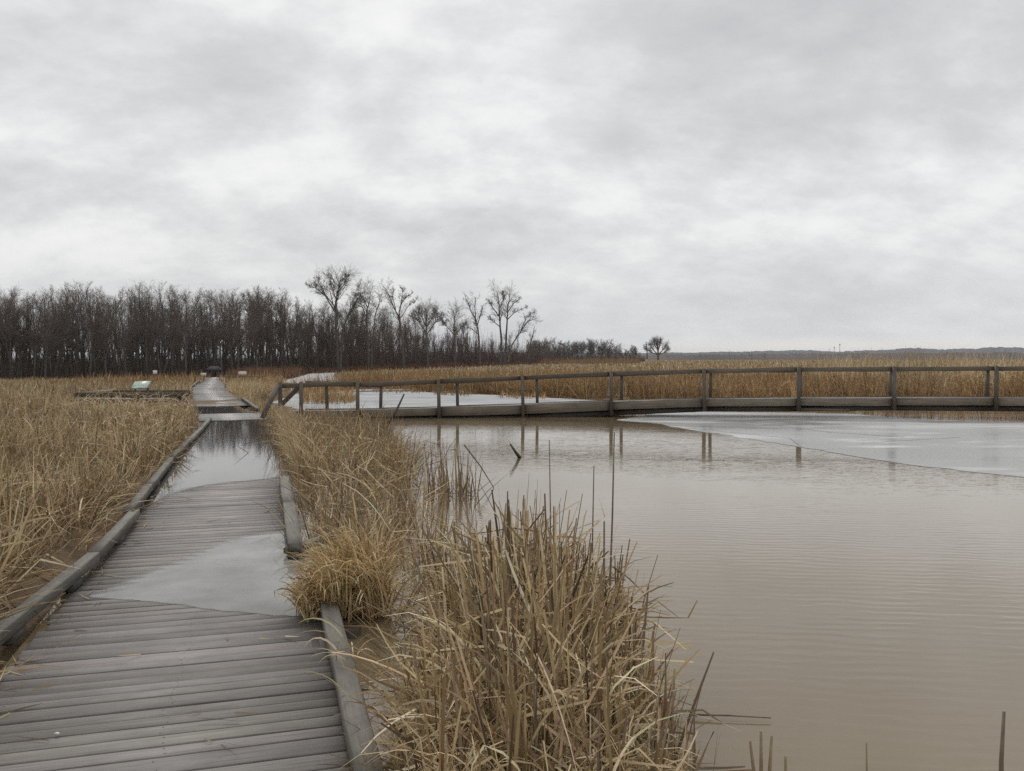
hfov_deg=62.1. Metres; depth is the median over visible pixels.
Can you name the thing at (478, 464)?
reed stalk
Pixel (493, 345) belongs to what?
bare tree
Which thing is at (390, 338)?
bare tree
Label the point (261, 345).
bare tree
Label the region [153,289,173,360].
bare tree
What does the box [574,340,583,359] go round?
bare tree
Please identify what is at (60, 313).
bare tree
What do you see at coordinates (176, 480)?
puddle
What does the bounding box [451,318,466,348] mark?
bare tree
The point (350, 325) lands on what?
bare tree
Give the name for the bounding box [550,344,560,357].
bare tree
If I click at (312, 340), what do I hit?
bare tree
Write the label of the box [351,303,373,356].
bare tree
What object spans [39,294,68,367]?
bare tree
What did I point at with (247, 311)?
bare tree
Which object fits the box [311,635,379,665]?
straw wisp
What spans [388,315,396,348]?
bare tree
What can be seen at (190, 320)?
bare tree
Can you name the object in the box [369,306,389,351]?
bare tree
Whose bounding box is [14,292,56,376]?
bare tree
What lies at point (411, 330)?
bare tree
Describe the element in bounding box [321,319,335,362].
bare tree
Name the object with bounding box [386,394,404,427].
dead branch
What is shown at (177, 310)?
bare tree
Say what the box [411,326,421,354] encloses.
bare tree
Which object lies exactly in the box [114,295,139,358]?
bare tree
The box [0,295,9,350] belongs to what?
bare tree
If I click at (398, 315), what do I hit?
bare tree
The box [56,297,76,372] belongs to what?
bare tree
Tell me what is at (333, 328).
bare tree
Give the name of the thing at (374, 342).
bare tree
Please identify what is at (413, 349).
bare tree
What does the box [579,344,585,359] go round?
bare tree
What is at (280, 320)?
bare tree
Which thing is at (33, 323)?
bare tree
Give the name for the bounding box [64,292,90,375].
bare tree
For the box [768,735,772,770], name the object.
reed stalk
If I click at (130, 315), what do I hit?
bare tree
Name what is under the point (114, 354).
bare tree
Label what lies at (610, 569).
reed stalk
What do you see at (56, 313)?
bare tree
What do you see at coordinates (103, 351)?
bare tree
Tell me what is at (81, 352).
bare tree
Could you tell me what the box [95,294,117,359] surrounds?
bare tree
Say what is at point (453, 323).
bare tree
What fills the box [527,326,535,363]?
dead tree
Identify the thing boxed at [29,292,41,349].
bare tree
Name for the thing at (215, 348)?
bare tree
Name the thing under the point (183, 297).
bare tree
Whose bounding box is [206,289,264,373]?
bare tree
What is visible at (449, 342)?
bare tree
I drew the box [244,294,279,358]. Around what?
bare tree
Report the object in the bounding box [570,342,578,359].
bare tree
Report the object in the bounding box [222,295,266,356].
bare tree
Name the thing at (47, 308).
bare tree
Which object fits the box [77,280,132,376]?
bare tree
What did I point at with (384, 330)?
bare tree
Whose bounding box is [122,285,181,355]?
bare tree
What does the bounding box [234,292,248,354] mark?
bare tree
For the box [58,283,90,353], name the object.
bare tree
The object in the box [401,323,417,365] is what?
bare tree
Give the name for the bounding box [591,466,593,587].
reed stalk
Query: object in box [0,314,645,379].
undergrowth
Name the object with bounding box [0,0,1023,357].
sky
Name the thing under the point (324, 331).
bare tree
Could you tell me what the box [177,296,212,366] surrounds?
bare tree
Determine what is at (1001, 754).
reed stalk
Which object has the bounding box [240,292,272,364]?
bare tree
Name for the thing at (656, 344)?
bare tree
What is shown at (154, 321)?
bare tree
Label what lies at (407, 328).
bare tree
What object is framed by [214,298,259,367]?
bare tree
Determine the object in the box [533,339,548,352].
bare tree
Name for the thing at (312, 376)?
snowy ice
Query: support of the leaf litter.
on the boardwalk
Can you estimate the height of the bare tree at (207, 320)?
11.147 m
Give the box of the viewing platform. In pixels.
[75,390,189,402]
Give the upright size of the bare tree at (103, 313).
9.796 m
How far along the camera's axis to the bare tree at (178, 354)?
89.30 m
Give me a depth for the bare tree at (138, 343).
85.87 m
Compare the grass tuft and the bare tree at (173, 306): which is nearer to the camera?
the grass tuft
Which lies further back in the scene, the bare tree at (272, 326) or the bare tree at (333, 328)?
the bare tree at (333, 328)
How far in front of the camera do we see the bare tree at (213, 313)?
103.51 m
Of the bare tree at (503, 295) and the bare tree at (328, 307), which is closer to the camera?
the bare tree at (328, 307)
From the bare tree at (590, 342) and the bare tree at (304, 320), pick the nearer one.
the bare tree at (304, 320)
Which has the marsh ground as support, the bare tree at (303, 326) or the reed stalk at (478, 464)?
the bare tree at (303, 326)
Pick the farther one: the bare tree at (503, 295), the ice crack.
the bare tree at (503, 295)
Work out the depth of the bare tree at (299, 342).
107.05 m
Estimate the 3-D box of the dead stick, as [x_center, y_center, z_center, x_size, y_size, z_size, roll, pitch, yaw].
[0.096,1.109,14.110,0.128,0.333,0.437,1,2,24]
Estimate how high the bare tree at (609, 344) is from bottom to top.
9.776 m
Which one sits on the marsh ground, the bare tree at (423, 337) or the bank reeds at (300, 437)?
the bare tree at (423, 337)
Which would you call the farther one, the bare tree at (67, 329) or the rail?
the bare tree at (67, 329)
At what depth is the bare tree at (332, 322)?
133.78 m
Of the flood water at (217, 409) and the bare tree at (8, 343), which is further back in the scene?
the bare tree at (8, 343)
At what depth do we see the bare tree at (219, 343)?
90.31 m
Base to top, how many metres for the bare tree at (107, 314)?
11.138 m
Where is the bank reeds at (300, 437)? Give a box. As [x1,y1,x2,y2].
[233,395,510,592]
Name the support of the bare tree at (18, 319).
on the marsh ground
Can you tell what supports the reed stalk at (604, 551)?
in the pond water at (846, 609)
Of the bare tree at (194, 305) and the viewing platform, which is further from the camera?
the bare tree at (194, 305)
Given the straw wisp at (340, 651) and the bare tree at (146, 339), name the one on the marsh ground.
the bare tree at (146, 339)
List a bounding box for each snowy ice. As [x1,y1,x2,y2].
[273,391,590,409]
[284,373,340,382]
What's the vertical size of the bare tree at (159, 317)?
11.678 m
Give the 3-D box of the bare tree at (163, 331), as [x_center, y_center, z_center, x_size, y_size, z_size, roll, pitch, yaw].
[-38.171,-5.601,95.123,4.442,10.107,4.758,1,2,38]
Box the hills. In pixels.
[306,347,1023,358]
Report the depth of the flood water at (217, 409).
26.70 m
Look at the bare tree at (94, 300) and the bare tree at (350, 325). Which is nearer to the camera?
the bare tree at (94, 300)
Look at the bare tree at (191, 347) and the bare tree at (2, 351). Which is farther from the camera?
the bare tree at (191, 347)
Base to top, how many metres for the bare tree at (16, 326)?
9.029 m
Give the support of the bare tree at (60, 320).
on the marsh ground
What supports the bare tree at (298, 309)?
on the marsh ground
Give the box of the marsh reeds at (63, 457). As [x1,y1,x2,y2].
[0,375,208,671]
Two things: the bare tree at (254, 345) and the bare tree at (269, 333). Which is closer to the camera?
the bare tree at (254, 345)
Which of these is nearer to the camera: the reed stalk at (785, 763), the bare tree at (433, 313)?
the reed stalk at (785, 763)
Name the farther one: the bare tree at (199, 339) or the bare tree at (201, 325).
the bare tree at (201, 325)
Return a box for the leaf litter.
[0,485,296,746]
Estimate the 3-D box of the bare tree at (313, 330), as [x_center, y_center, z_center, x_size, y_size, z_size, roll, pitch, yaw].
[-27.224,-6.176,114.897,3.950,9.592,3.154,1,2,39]
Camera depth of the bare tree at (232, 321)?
107.98 m
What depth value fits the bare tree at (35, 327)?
89.62 m
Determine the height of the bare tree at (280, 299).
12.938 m
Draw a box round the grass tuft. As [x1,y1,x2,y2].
[274,496,429,622]
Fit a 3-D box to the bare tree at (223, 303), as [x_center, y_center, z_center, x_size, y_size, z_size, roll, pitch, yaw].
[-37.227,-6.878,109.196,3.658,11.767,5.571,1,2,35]
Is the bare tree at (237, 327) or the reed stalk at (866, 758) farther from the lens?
the bare tree at (237, 327)
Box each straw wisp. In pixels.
[292,671,346,698]
[299,617,345,651]
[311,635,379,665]
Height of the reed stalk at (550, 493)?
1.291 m
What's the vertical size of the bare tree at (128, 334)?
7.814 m
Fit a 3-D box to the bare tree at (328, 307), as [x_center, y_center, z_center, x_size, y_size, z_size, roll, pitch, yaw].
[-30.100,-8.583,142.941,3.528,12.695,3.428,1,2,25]
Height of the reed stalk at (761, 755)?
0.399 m
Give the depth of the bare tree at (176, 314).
87.50 m
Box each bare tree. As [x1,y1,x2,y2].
[0,285,24,318]
[0,286,19,369]
[0,288,27,378]
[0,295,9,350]
[0,296,26,370]
[0,302,26,371]
[3,293,28,374]
[5,303,41,377]
[13,289,22,366]
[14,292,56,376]
[15,296,34,373]
[16,293,71,367]
[21,295,37,355]
[28,302,50,376]
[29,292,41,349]
[29,292,82,350]
[30,286,57,358]
[30,299,74,377]
[30,303,59,377]
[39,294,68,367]
[40,291,66,371]
[41,282,77,377]
[45,287,83,371]
[50,288,83,375]
[53,297,76,363]
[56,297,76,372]
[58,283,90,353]
[59,284,89,376]
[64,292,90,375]
[66,282,110,363]
[71,300,92,371]
[71,300,104,373]
[74,287,109,332]
[76,286,113,372]
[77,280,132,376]
[78,288,105,377]
[79,288,119,361]
[88,290,125,364]
[88,298,118,373]
[89,301,121,374]
[93,296,116,354]
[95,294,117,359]
[97,293,125,374]
[97,294,137,375]
[109,290,140,357]
[114,289,138,375]
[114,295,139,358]
[116,302,135,368]
[119,284,151,368]
[119,285,166,368]
[121,308,136,356]
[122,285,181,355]
[123,292,143,364]
[127,281,152,374]
[132,286,165,374]
[133,281,162,369]
[135,298,167,361]
[136,282,169,367]
[139,289,185,376]
[150,293,170,353]
[150,293,183,362]
[151,280,204,354]
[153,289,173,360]
[158,290,190,375]
[159,284,196,359]
[159,293,179,352]
[161,289,203,374]
[164,282,190,369]
[164,299,202,358]
[165,296,190,369]
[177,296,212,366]
[182,291,199,365]
[182,293,208,363]
[187,292,213,368]
[190,303,213,374]
[191,291,227,365]
[193,294,208,355]
[194,288,221,356]
[194,291,242,373]
[195,288,213,365]
[200,294,230,374]
[202,291,228,375]
[203,289,221,360]
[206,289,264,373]
[211,298,239,372]
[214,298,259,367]
[215,292,246,364]
[218,289,234,350]
[220,292,242,354]
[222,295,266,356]
[226,287,276,369]
[227,291,250,367]
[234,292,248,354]
[237,286,262,329]
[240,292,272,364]
[240,299,264,368]
[241,296,259,359]
[242,286,281,354]
[243,287,272,366]
[244,287,264,362]
[244,287,292,348]
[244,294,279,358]
[250,290,270,362]
[252,290,288,359]
[257,306,276,354]
[260,289,279,364]
[260,297,286,369]
[265,301,289,363]
[271,292,293,352]
[272,291,303,357]
[274,292,299,368]
[278,297,305,353]
[279,297,305,349]
[281,309,305,366]
[283,300,319,349]
[284,305,311,370]
[290,305,308,366]
[294,302,319,369]
[296,312,308,346]
[305,263,374,370]
[305,304,320,361]
[305,320,315,366]
[306,298,329,346]
[313,301,329,347]
[315,307,338,355]
[318,307,343,352]
[318,315,341,367]
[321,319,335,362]
[323,300,333,349]
[324,312,333,358]
[326,303,338,353]
[333,310,358,367]
[338,314,350,362]
[339,304,358,348]
[343,306,363,353]
[348,301,370,358]
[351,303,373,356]
[356,280,388,369]
[363,308,376,362]
[367,316,379,349]
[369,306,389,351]
[369,322,380,354]
[375,276,418,367]
[376,308,388,359]
[377,308,395,365]
[378,309,412,356]
[382,316,396,362]
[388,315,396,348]
[392,310,407,364]
[398,314,425,347]
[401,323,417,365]
[404,319,414,345]
[408,296,448,365]
[411,315,421,352]
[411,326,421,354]
[411,338,417,357]
[419,316,435,347]
[430,322,445,358]
[436,299,470,365]
[443,330,457,360]
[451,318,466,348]
[460,323,471,351]
[462,291,485,363]
[462,328,471,353]
[486,279,541,364]
[488,335,499,359]
[502,332,512,355]
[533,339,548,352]
[543,337,556,350]
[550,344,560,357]
[560,344,568,359]
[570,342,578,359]
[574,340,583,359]
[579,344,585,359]
[581,341,594,356]
[585,340,594,356]
[594,339,607,359]
[595,346,602,355]
[600,338,616,357]
[612,343,624,359]
[645,337,670,359]
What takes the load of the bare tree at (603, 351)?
on the marsh ground
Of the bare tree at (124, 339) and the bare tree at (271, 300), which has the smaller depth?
the bare tree at (124, 339)
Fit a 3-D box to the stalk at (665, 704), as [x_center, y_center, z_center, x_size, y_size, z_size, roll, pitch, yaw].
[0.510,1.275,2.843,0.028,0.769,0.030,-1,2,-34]
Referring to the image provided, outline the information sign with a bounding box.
[131,381,151,392]
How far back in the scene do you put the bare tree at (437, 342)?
173.96 m
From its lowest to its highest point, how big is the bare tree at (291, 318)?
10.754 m
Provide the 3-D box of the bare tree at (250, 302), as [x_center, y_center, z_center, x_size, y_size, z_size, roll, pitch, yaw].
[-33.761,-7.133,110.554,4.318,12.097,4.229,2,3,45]
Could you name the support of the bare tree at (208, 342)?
on the marsh ground
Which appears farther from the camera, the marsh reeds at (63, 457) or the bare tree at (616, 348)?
the bare tree at (616, 348)
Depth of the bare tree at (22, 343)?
81.96 m
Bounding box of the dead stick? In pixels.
[509,443,521,457]
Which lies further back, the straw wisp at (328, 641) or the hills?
the hills
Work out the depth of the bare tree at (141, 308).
86.55 m
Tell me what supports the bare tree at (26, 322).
on the marsh ground
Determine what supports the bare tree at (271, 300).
on the marsh ground
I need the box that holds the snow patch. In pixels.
[354,388,411,390]
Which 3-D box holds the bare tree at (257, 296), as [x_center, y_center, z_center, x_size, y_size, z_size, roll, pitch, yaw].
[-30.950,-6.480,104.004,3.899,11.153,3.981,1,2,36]
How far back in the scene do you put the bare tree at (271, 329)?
116.04 m
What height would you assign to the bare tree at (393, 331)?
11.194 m
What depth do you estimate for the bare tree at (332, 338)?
122.07 m
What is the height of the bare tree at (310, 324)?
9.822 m
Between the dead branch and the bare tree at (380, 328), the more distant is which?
the bare tree at (380, 328)
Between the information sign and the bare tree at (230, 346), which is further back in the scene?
the bare tree at (230, 346)
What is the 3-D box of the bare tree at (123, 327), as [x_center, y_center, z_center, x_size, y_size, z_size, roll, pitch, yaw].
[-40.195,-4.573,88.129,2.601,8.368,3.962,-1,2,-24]
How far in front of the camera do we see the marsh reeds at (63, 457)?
11.09 m
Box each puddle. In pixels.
[91,529,309,616]
[140,464,288,510]
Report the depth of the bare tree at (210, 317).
99.81 m
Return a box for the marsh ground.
[0,358,975,669]
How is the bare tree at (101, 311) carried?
on the marsh ground
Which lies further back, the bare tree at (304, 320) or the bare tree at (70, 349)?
the bare tree at (304, 320)
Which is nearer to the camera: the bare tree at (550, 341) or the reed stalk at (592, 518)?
the reed stalk at (592, 518)
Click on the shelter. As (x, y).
(218, 368)
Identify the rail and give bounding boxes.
[225,376,264,380]
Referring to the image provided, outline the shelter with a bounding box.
[206,366,221,376]
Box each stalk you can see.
[464,444,493,487]
[549,440,550,566]
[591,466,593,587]
[603,521,604,600]
[606,565,643,592]
[609,432,614,588]
[661,653,668,770]
[670,668,675,765]
[692,713,770,718]
[749,740,754,770]
[759,730,762,770]
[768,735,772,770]
[784,756,786,770]
[866,742,867,770]
[999,711,1005,770]
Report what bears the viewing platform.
on the marsh ground
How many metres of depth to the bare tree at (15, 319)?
91.71 m
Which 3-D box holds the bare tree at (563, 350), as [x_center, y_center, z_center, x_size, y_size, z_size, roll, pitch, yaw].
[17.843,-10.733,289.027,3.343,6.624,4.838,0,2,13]
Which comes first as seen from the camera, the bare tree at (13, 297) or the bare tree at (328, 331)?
the bare tree at (13, 297)
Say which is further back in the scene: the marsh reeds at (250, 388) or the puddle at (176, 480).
the marsh reeds at (250, 388)
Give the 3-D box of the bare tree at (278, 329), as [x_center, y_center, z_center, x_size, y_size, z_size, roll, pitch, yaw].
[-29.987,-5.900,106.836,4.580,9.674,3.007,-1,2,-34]
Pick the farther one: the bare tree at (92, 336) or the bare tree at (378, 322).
the bare tree at (378, 322)
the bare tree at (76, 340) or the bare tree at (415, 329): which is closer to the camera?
the bare tree at (76, 340)
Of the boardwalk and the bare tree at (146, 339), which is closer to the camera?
the boardwalk
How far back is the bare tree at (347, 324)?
139.71 m
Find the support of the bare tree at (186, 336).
on the marsh ground
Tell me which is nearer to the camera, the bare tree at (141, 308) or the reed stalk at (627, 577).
the reed stalk at (627, 577)
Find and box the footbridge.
[260,366,1023,418]
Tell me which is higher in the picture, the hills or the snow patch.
the hills
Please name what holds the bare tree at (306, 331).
on the marsh ground
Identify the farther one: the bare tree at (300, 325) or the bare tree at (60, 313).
the bare tree at (300, 325)
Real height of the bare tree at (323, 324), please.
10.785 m
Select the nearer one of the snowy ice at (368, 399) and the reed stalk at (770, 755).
the reed stalk at (770, 755)
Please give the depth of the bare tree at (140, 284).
88.41 m
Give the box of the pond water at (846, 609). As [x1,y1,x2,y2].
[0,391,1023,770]
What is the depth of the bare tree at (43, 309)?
92.82 m
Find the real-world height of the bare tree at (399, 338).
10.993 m
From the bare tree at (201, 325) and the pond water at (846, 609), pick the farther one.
the bare tree at (201, 325)
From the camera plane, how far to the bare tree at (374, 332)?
141.71 m
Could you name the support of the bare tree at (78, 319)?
on the marsh ground
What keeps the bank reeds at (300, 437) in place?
in the pond water at (846, 609)
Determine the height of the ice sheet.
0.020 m
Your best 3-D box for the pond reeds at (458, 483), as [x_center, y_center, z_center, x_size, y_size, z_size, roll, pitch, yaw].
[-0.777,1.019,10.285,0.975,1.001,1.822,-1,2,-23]
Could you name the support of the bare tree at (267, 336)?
on the marsh ground
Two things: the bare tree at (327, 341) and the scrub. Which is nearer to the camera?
the bare tree at (327, 341)
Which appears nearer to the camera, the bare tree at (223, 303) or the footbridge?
the footbridge
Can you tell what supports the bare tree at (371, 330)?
on the marsh ground
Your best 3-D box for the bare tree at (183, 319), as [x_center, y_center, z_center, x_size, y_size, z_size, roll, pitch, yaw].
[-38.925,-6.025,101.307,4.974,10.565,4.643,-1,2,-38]
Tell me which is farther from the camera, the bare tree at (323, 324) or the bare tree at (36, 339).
the bare tree at (323, 324)
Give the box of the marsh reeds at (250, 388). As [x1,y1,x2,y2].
[50,348,1023,413]
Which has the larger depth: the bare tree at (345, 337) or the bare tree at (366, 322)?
the bare tree at (345, 337)
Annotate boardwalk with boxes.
[0,377,383,770]
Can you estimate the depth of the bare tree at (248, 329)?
100.84 m
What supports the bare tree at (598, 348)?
on the marsh ground
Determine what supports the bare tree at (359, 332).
on the marsh ground
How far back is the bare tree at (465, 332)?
179.52 m
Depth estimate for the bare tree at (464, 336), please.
205.24 m
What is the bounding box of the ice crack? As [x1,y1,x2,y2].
[664,415,958,445]
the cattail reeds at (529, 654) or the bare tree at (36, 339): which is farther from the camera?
the bare tree at (36, 339)
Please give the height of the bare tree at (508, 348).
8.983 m
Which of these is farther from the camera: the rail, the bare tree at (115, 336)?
the bare tree at (115, 336)
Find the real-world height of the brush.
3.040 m
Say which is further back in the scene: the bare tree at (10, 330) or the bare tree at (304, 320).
the bare tree at (304, 320)
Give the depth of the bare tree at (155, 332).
84.93 m
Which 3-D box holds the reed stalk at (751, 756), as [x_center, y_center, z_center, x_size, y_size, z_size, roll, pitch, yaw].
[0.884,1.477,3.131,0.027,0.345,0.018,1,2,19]
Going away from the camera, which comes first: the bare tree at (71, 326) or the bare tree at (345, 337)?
the bare tree at (71, 326)
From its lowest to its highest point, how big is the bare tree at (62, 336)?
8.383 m
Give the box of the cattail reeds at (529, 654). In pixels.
[314,480,753,770]
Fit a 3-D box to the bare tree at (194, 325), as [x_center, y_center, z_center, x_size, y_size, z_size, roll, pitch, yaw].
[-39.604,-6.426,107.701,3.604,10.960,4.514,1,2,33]
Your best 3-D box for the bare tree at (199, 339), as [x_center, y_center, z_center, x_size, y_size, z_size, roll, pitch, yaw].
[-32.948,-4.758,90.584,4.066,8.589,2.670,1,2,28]
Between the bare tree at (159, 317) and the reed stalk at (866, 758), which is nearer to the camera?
the reed stalk at (866, 758)
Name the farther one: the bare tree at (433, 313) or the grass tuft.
the bare tree at (433, 313)
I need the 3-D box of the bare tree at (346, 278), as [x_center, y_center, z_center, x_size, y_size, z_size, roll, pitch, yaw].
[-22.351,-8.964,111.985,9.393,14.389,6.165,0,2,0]
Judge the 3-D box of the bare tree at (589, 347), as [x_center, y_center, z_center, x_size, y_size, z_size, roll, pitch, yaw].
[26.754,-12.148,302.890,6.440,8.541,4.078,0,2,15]
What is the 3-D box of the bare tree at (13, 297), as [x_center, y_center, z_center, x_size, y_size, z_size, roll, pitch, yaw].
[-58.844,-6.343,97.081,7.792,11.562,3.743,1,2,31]
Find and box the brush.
[2,355,640,379]
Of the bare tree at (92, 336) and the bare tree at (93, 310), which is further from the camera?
the bare tree at (93, 310)
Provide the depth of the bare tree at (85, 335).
90.07 m
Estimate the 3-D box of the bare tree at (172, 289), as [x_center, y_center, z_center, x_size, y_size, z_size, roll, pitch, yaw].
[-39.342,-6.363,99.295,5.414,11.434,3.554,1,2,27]
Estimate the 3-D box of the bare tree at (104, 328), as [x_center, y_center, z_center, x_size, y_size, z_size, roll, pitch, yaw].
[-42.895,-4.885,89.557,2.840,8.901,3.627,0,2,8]
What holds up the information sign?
on the viewing platform
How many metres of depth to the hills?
2617.01 m
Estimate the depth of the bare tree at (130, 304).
91.59 m
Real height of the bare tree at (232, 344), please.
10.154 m
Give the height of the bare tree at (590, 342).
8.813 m
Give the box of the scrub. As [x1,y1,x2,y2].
[563,352,1023,359]
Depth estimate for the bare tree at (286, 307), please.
107.81 m
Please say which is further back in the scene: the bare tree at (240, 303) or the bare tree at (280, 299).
the bare tree at (280, 299)
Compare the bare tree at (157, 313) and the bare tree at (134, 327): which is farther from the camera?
the bare tree at (157, 313)
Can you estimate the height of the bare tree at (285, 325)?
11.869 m
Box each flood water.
[170,420,286,467]
[198,406,253,413]
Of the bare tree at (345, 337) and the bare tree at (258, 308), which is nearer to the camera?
the bare tree at (258, 308)
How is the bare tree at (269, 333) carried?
on the marsh ground
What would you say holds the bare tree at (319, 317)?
on the marsh ground
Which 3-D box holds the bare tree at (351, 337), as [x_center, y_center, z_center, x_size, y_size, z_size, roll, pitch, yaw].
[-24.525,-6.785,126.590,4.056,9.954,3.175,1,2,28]
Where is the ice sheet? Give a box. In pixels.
[618,412,1023,476]
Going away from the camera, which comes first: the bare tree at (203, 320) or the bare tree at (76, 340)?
the bare tree at (76, 340)
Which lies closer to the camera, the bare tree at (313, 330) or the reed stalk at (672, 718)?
the reed stalk at (672, 718)
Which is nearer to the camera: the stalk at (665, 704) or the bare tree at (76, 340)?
the stalk at (665, 704)
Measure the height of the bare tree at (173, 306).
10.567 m
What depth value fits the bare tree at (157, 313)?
103.92 m
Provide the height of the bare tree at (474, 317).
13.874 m
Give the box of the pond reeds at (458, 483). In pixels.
[416,430,491,505]
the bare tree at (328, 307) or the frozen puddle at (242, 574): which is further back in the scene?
the bare tree at (328, 307)
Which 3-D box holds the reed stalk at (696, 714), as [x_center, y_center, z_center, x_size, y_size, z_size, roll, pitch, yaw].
[1.003,1.518,3.905,0.365,0.012,0.011,0,2,5]
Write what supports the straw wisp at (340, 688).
on the boardwalk

